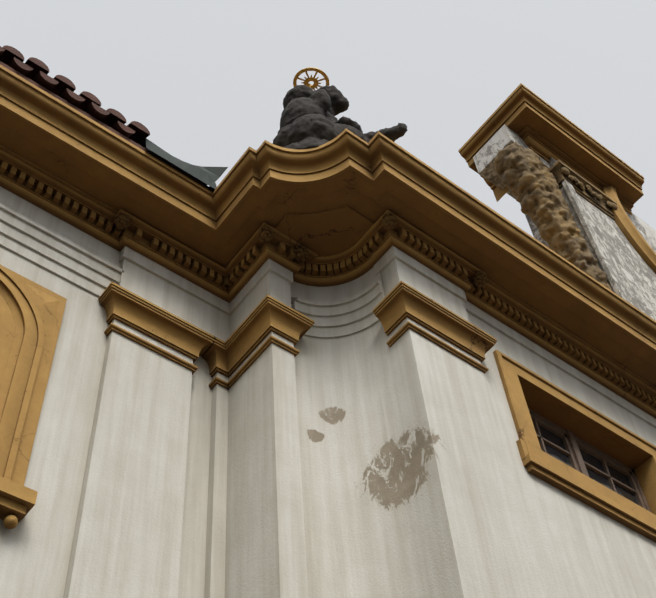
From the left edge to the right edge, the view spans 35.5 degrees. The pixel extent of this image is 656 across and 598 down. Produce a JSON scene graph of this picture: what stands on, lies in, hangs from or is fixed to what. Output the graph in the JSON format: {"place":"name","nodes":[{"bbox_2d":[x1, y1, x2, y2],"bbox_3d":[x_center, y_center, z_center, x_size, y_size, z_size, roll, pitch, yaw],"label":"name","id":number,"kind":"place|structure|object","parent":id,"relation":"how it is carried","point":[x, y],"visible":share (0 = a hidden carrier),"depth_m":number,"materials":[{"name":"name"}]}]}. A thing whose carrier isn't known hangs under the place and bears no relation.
{"place":"outdoors","nodes":[
{"label":"outdoors","id":0,"kind":"place"},
{"bbox_2d":[138,138,227,189],"bbox_3d":[-2.135,-1.480,13.171,1.175,1.369,1.355,30,-61,-24],"label":"roof copper flashing","id":1,"kind":"object","parent":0,"point":[210,176],"visible":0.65,"depth_m":12.54,"materials":[{"name":"metal"}]},
{"bbox_2d":[0,0,655,236],"label":"sky","id":2,"kind":"structure","parent":0,"point":[209,81],"materials":[{"name":"grey"}]},
{"bbox_2d":[549,484,655,597],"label":"facade wall","id":3,"kind":"structure","parent":0,"point":[612,558],"depth_m":10.69,"materials":[{"name":"white paint"}]},
{"bbox_2d":[493,350,655,542],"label":"window surround","id":4,"kind":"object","parent":3,"relation":"attached to","point":[538,462],"depth_m":11.54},
{"bbox_2d":[519,379,655,514],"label":"window reveal","id":5,"kind":"object","parent":3,"relation":"in","point":[640,464],"depth_m":12.95,"materials":[{"name":"brown paint"}]},
{"bbox_2d":[528,408,651,512],"bbox_3d":[3.051,2.078,12.412,2.460,1.270,0.110,30,-61,-24],"label":"window frame","id":6,"kind":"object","parent":5,"relation":"in","point":[573,444],"depth_m":12.78,"materials":[{"name":"wood"}]},
{"bbox_2d":[532,421,638,504],"bbox_3d":[3.037,2.092,12.422,2.460,1.270,0.001,30,-61,-24],"label":"window glass pane","id":7,"kind":"object","parent":6,"relation":"in","point":[586,457],"depth_m":12.73,"materials":[{"name":"black glass"}]},
{"label":"ground","id":8,"kind":"structure","parent":0,"visible":0},
{"bbox_2d":[0,247,584,597],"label":"facade wall shafts","id":9,"kind":"object","parent":8,"relation":"on","point":[370,463],"visible":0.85,"depth_m":9.77,"materials":[{"name":"white paint"}]},
{"bbox_2d":[0,476,37,528],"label":"niche sill with drops","id":10,"kind":"structure","parent":9,"relation":"attached to","point":[17,502],"depth_m":8.34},
{"bbox_2d":[0,264,43,479],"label":"arched molding","id":11,"kind":"structure","parent":9,"relation":"attached to","point":[18,380],"depth_m":9.60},
{"bbox_2d":[0,266,66,485],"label":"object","id":12,"kind":"object","parent":9,"relation":"attached to","point":[50,305],"visible":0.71,"depth_m":9.88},
{"bbox_2d":[0,186,123,297],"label":"entablature","id":13,"kind":"structure","parent":9,"relation":"on","point":[52,244],"depth_m":11.31,"materials":[{"name":"white paint"}]},
{"bbox_2d":[0,149,655,418],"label":"cornice bed molding","id":14,"kind":"structure","parent":13,"relation":"on","point":[123,239],"depth_m":12.46,"materials":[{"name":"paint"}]},
{"bbox_2d":[114,214,129,229],"bbox_3d":[-2.422,-0.910,12.043,0.190,0.251,0.180,30,-61,-24],"label":"rosette","id":15,"kind":"object","parent":14,"relation":"attached to","point":[121,222],"visible":0.98,"depth_m":11.96,"materials":[{"name":"stone"}]},
{"bbox_2d":[258,226,272,242],"bbox_3d":[-0.748,-0.775,12.279,0.190,0.250,0.189,30,-61,-24],"label":"rosette","id":16,"kind":"object","parent":14,"relation":"attached to","point":[265,233],"visible":1,"depth_m":12.22,"materials":[{"name":"stone"}]},
{"bbox_2d":[293,245,307,261],"bbox_3d":[-0.335,-0.556,12.481,0.190,0.245,0.189,30,-61,-24],"label":"rosette","id":17,"kind":"object","parent":14,"relation":"attached to","point":[301,252],"visible":1,"depth_m":12.41,"materials":[{"name":"stone"}]},
{"bbox_2d":[0,65,655,390],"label":"cornice","id":18,"kind":"structure","parent":14,"relation":"on","point":[345,190],"depth_m":12.28,"materials":[{"name":"paint"}]},
{"bbox_2d":[0,45,213,191],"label":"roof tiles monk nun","id":19,"kind":"object","parent":18,"relation":"on","point":[34,71],"visible":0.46,"depth_m":12.01},
{"bbox_2d":[272,85,406,149],"bbox_3d":[-0.012,-2.147,13.474,1.462,2.421,1.570,30,-61,-24],"label":"saint statue","id":20,"kind":"object","parent":18,"relation":"on","point":[308,119],"visible":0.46,"depth_m":13.16,"materials":[{"name":"stone"}]},
{"bbox_2d":[293,67,328,90],"bbox_3d":[-0.249,-2.936,14.777,0.530,0.606,0.530,-33,-53,31],"label":"gold statue halo","id":21,"kind":"object","parent":20,"relation":"attached to","point":[311,78],"visible":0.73,"depth_m":14.92,"materials":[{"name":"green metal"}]},
{"bbox_2d":[473,124,655,320],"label":"gable wall","id":22,"kind":"structure","parent":18,"relation":"on","point":[627,270],"depth_m":18.64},
{"bbox_2d":[458,83,643,215],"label":"cornice","id":23,"kind":"structure","parent":22,"relation":"on","point":[541,128],"depth_m":20.26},
{"bbox_2d":[494,142,611,290],"bbox_3d":[3.951,-0.764,17.082,1.589,6.010,0.766,30,-61,-24],"label":"gable acanthus console","id":24,"kind":"object","parent":22,"relation":"attached to","point":[527,177],"visible":0.69,"depth_m":18.00,"materials":[{"name":"brown stone"}]},
{"bbox_2d":[548,160,617,219],"bbox_3d":[4.829,-1.893,19.743,1.655,0.500,0.680,30,-61,-24],"label":"carved ornament","id":25,"kind":"object","parent":22,"relation":"attached to","point":[560,171],"visible":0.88,"depth_m":19.57,"materials":[{"name":"brown stone"}]},
{"bbox_2d":[602,185,655,273],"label":"curved molding","id":26,"kind":"structure","parent":22,"relation":"attached to","point":[636,239],"depth_m":19.44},
{"bbox_2d":[0,161,655,408],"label":"dentils","id":27,"kind":"object","parent":14,"relation":"attached to","point":[495,302],"visible":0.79,"depth_m":12.54,"materials":[{"name":"paint"}]},
{"bbox_2d":[381,213,396,229],"bbox_3d":[0.733,-0.927,12.284,0.180,0.250,0.176,-18,-54,9],"label":"rosette","id":28,"kind":"object","parent":14,"relation":"attached to","point":[389,222],"visible":1,"depth_m":12.22,"materials":[{"name":"stone"}]},
{"bbox_2d":[472,271,486,287],"bbox_3d":[1.905,-0.247,12.890,0.190,0.250,0.187,30,-61,-24],"label":"rosette","id":29,"kind":"object","parent":14,"relation":"attached to","point":[479,278],"visible":1,"depth_m":12.82,"materials":[{"name":"stone"}]},
{"bbox_2d":[98,282,215,374],"bbox_3d":[-1.873,0.375,11.228,1.360,0.539,0.280,30,-61,-24],"label":"capital","id":30,"kind":"object","parent":9,"relation":"attached to","point":[149,319],"visible":0.96,"depth_m":11.21,"materials":[{"name":"paint"}]},
{"bbox_2d":[118,246,292,340],"bbox_3d":[-1.450,0.057,11.992,2.081,1.002,0.761,5,-54,-8],"label":"frieze","id":31,"kind":"object","parent":9,"relation":"on","point":[151,281],"visible":0.72,"depth_m":12.10,"materials":[{"name":"white paint"}]},
{"bbox_2d":[202,294,314,389],"bbox_3d":[-0.792,0.588,11.475,0.814,0.539,1.104,30,-61,-24],"label":"capital","id":32,"kind":"object","parent":9,"relation":"on","point":[268,314],"visible":0.94,"depth_m":11.43,"materials":[{"name":"paint"}]},
{"bbox_2d":[290,267,384,339],"bbox_3d":[0.103,0.037,12.102,1.165,1.002,0.292,-12,-53,5],"label":"curved frieze","id":33,"kind":"object","parent":9,"relation":"on","point":[344,310],"visible":0.83,"depth_m":12.05,"materials":[{"name":"white paint"}]},
{"bbox_2d":[373,281,496,373],"bbox_3d":[1.251,0.458,11.542,1.465,0.539,0.504,30,-61,-24],"label":"capital","id":34,"kind":"object","parent":9,"relation":"attached to","point":[397,305],"visible":0.85,"depth_m":11.44,"materials":[{"name":"paint"}]},
{"bbox_2d":[374,246,655,445],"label":"frieze","id":35,"kind":"object","parent":9,"relation":"on","point":[394,266],"visible":0.76,"depth_m":12.91,"materials":[{"name":"white paint"}]}
]}

